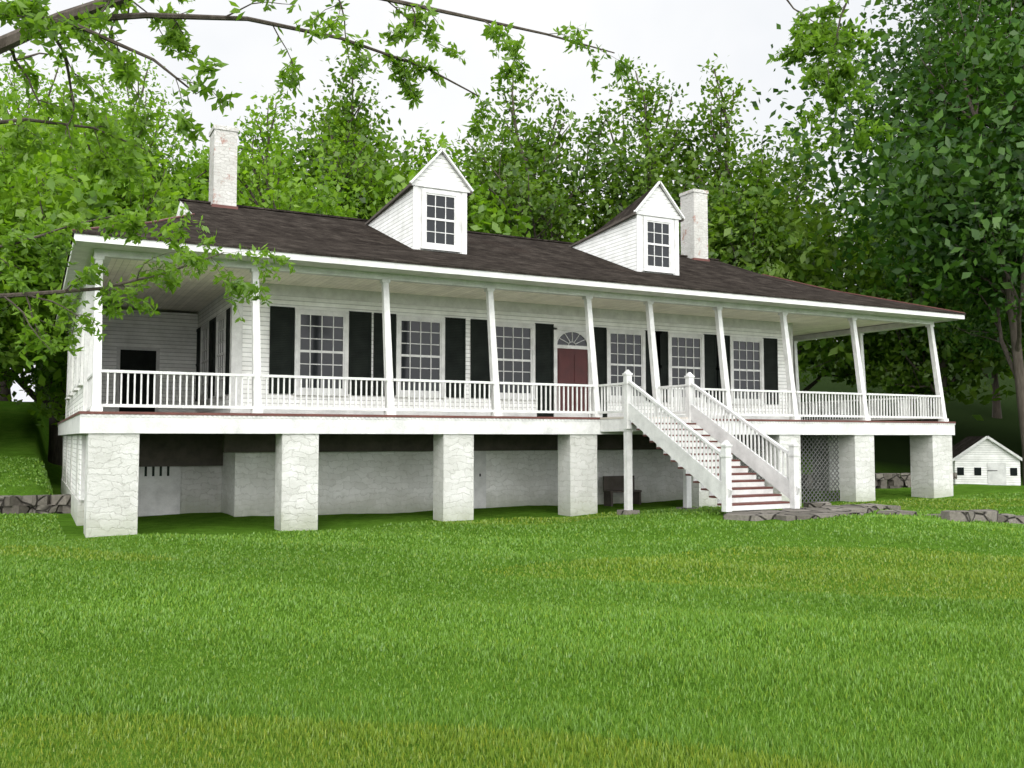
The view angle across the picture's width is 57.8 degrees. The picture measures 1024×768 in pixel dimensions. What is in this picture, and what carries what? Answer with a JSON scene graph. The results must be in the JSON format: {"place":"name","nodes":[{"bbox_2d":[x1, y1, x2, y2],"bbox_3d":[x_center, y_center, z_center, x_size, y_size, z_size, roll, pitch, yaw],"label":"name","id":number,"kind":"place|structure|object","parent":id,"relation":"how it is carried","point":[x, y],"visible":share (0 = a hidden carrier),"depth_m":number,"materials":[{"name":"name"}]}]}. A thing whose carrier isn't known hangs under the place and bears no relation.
{"place":"outdoors","nodes":[
{"label":"outdoors","id":0,"kind":"place"},
{"bbox_2d":[0,0,901,368],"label":"tree branches","id":1,"kind":"object","parent":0,"point":[820,40],"visible":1,"depth_m":9.99,"materials":[{"name":"green plant"}]},
{"bbox_2d":[0,0,1013,401],"label":"sky","id":2,"kind":"structure","parent":0,"point":[676,36],"materials":[{"name":"white"}]},
{"bbox_2d":[0,341,1023,767],"bbox_3d":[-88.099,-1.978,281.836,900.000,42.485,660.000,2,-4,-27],"label":"ground","id":3,"kind":"structure","parent":0,"point":[22,435],"depth_m":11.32,"materials":[{"name":"green plant"}]},
{"bbox_2d":[2,279,9,289],"bbox_3d":[-20.265,-4.595,24.636,12.303,14.800,10.793,2,-4,-27],"label":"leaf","id":4,"kind":"object","parent":3,"relation":"on","point":[6,287],"visible":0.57,"depth_m":27.95,"materials":[{"name":"green plant"}]},
{"bbox_2d":[0,137,60,400],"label":"tree","id":5,"kind":"object","parent":3,"relation":"on","point":[13,374],"visible":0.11,"depth_m":35.51,"materials":[{"name":"green plant"}]},
{"bbox_2d":[0,188,66,374],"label":"understory tree","id":6,"kind":"object","parent":3,"relation":"on","point":[6,362],"visible":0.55,"depth_m":31.47,"materials":[{"name":"green plant"}]},
{"bbox_2d":[5,329,66,436],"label":"understory tree","id":7,"kind":"object","parent":3,"relation":"on","point":[47,411],"visible":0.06,"depth_m":38.06,"materials":[{"name":"green plant"}]},
{"bbox_2d":[0,124,71,350],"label":"tree","id":8,"kind":"object","parent":3,"relation":"on","point":[4,168],"visible":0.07,"depth_m":42.06,"materials":[{"name":"green plant"}]},
{"bbox_2d":[0,42,86,400],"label":"tree","id":9,"kind":"object","parent":3,"relation":"on","point":[18,103],"visible":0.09,"depth_m":61.74,"materials":[{"name":"green plant"}]},
{"bbox_2d":[0,77,115,323],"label":"tree","id":10,"kind":"object","parent":3,"relation":"on","point":[15,113],"visible":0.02,"depth_m":52.11,"materials":[{"name":"green plant"}]},
{"bbox_2d":[0,70,181,465],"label":"tree","id":11,"kind":"object","parent":3,"relation":"on","point":[55,448],"visible":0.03,"depth_m":42.66,"materials":[{"name":"green plant"}]},
{"bbox_2d":[0,94,253,420],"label":"tree","id":12,"kind":"object","parent":3,"relation":"on","point":[100,197],"visible":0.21,"depth_m":34.13,"materials":[{"name":"green plant"}]},
{"bbox_2d":[76,140,201,209],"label":"bluff tree","id":13,"kind":"object","parent":3,"relation":"on","point":[183,195],"depth_m":59.98,"materials":[{"name":"green plant"}]},
{"bbox_2d":[37,52,242,209],"bbox_3d":[-25.384,-9.774,58.852,17.420,23.487,19.178,-3,-4,38],"label":"tree","id":14,"kind":"object","parent":3,"relation":"on","point":[179,164],"visible":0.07,"depth_m":58.63,"materials":[{"name":"green plant"}]},
{"bbox_2d":[169,134,253,203],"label":"bluff tree","id":15,"kind":"object","parent":3,"relation":"on","point":[199,161],"depth_m":74.26,"materials":[{"name":"green plant"}]},
{"bbox_2d":[172,132,264,189],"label":"bluff tree","id":16,"kind":"object","parent":3,"relation":"on","point":[240,139],"visible":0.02,"depth_m":91.72,"materials":[{"name":"green plant"}]},
{"bbox_2d":[132,82,366,219],"bbox_3d":[-12.640,-6.280,51.169,19.238,20.440,15.093,2,-4,-27],"label":"tree","id":17,"kind":"object","parent":3,"relation":"on","point":[263,199],"visible":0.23,"depth_m":49.54,"materials":[{"name":"green plant"}]},
{"bbox_2d":[181,121,346,215],"bbox_3d":[-16.222,-7.818,62.063,15.675,20.425,14.272,2,-4,-27],"label":"bluff tree","id":18,"kind":"object","parent":3,"relation":"on","point":[293,141],"visible":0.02,"depth_m":60.91,"materials":[{"name":"green plant"}]},
{"bbox_2d":[246,109,408,218],"bbox_3d":[-11.653,-7.960,62.327,15.643,21.148,14.421,-3,-4,41],"label":"tree","id":19,"kind":"object","parent":3,"relation":"on","point":[357,194],"visible":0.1,"depth_m":60.40,"materials":[{"name":"green plant"}]},
{"bbox_2d":[198,44,487,218],"bbox_3d":[-11.968,-10.862,65.204,19.718,26.306,19.208,2,-4,-27],"label":"tree","id":20,"kind":"object","parent":3,"relation":"on","point":[352,122],"visible":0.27,"depth_m":64.03,"materials":[{"name":"green plant"}]},
{"bbox_2d":[296,104,415,203],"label":"bluff tree","id":21,"kind":"object","parent":3,"relation":"on","point":[382,121],"visible":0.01,"depth_m":73.50,"materials":[{"name":"green plant"}]},
{"bbox_2d":[358,121,554,237],"bbox_3d":[-4.881,-7.110,60.870,15.119,21.025,13.932,3,-4,-39],"label":"bluff tree","id":22,"kind":"object","parent":3,"relation":"on","point":[477,219],"visible":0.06,"depth_m":60.17,"materials":[{"name":"green plant"}]},
{"bbox_2d":[54,124,965,537],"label":"house","id":23,"kind":"structure","parent":3,"relation":"on","point":[414,344],"depth_m":25.08,"materials":[{"name":"white paint"}]},
{"bbox_2d":[0,473,1023,523],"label":"stone wall","id":24,"kind":"structure","parent":3,"relation":"on","point":[38,504],"depth_m":20.59,"materials":[{"name":"grey stone"}]},
{"bbox_2d":[490,147,586,240],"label":"bluff tree","id":25,"kind":"object","parent":3,"relation":"on","point":[549,224],"depth_m":91.62,"materials":[{"name":"green plant"}]},
{"bbox_2d":[419,56,682,242],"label":"tree","id":26,"kind":"object","parent":3,"relation":"on","point":[527,193],"visible":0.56,"depth_m":65.80,"materials":[{"name":"green plant"}]},
{"bbox_2d":[543,218,591,242],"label":"bluff tree","id":27,"kind":"object","parent":3,"relation":"on","point":[576,233],"depth_m":61.53,"materials":[{"name":"green plant"}]},
{"bbox_2d":[537,54,763,245],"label":"tree","id":28,"kind":"object","parent":3,"relation":"on","point":[655,154],"visible":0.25,"depth_m":66.84,"materials":[{"name":"green plant"}]},
{"bbox_2d":[610,53,888,339],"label":"tree","id":29,"kind":"object","parent":3,"relation":"on","point":[728,151],"visible":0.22,"depth_m":67.11,"materials":[{"name":"green plant"}]},
{"bbox_2d":[724,227,843,375],"bbox_3d":[16.270,-2.823,66.165,16.908,17.065,14.805,2,-4,-27],"label":"tree","id":30,"kind":"object","parent":3,"relation":"on","point":[826,350],"visible":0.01,"depth_m":63.89,"materials":[{"name":"green plant"}]},
{"bbox_2d":[678,142,891,385],"bbox_3d":[16.428,-5.310,63.292,17.192,22.908,17.233,2,-4,-27],"label":"bluff tree","id":31,"kind":"object","parent":3,"relation":"on","point":[737,239],"visible":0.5,"depth_m":60.31,"materials":[{"name":"green plant"}]},
{"bbox_2d":[785,181,894,396],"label":"bluff tree","id":32,"kind":"object","parent":3,"relation":"on","point":[841,374],"visible":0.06,"depth_m":78.53,"materials":[{"name":"green plant"}]},
{"bbox_2d":[725,0,1023,362],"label":"tree","id":33,"kind":"object","parent":3,"relation":"on","point":[1016,5],"visible":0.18,"depth_m":51.67,"materials":[{"name":"green plant"}]},
{"bbox_2d":[837,341,916,420],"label":"bluff tree","id":34,"kind":"object","parent":3,"relation":"on","point":[910,408],"depth_m":87.69,"materials":[{"name":"green plant"}]},
{"bbox_2d":[806,105,975,420],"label":"tree","id":35,"kind":"object","parent":3,"relation":"on","point":[862,216],"visible":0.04,"depth_m":79.31,"materials":[{"name":"green plant"}]},
{"bbox_2d":[771,0,1023,485],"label":"tree","id":36,"kind":"object","parent":3,"relation":"on","point":[987,214],"visible":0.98,"depth_m":41.02,"materials":[{"name":"green plant"}]},
{"bbox_2d":[838,215,997,420],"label":"bluff tree","id":37,"kind":"object","parent":3,"relation":"on","point":[881,267],"visible":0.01,"depth_m":76.81,"materials":[{"name":"green plant"}]},
{"bbox_2d":[816,195,1023,420],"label":"bluff tree","id":38,"kind":"object","parent":3,"relation":"on","point":[913,371],"visible":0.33,"depth_m":59.72,"materials":[{"name":"green plant"}]},
{"bbox_2d":[952,436,1021,485],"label":"shed","id":39,"kind":"structure","parent":3,"relation":"on","point":[985,460],"depth_m":46.87,"materials":[{"name":"white wood"}]},
{"bbox_2d":[956,348,1023,418],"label":"bluff tree","id":40,"kind":"object","parent":3,"relation":"on","point":[996,410],"depth_m":94.10,"materials":[{"name":"brown plant"}]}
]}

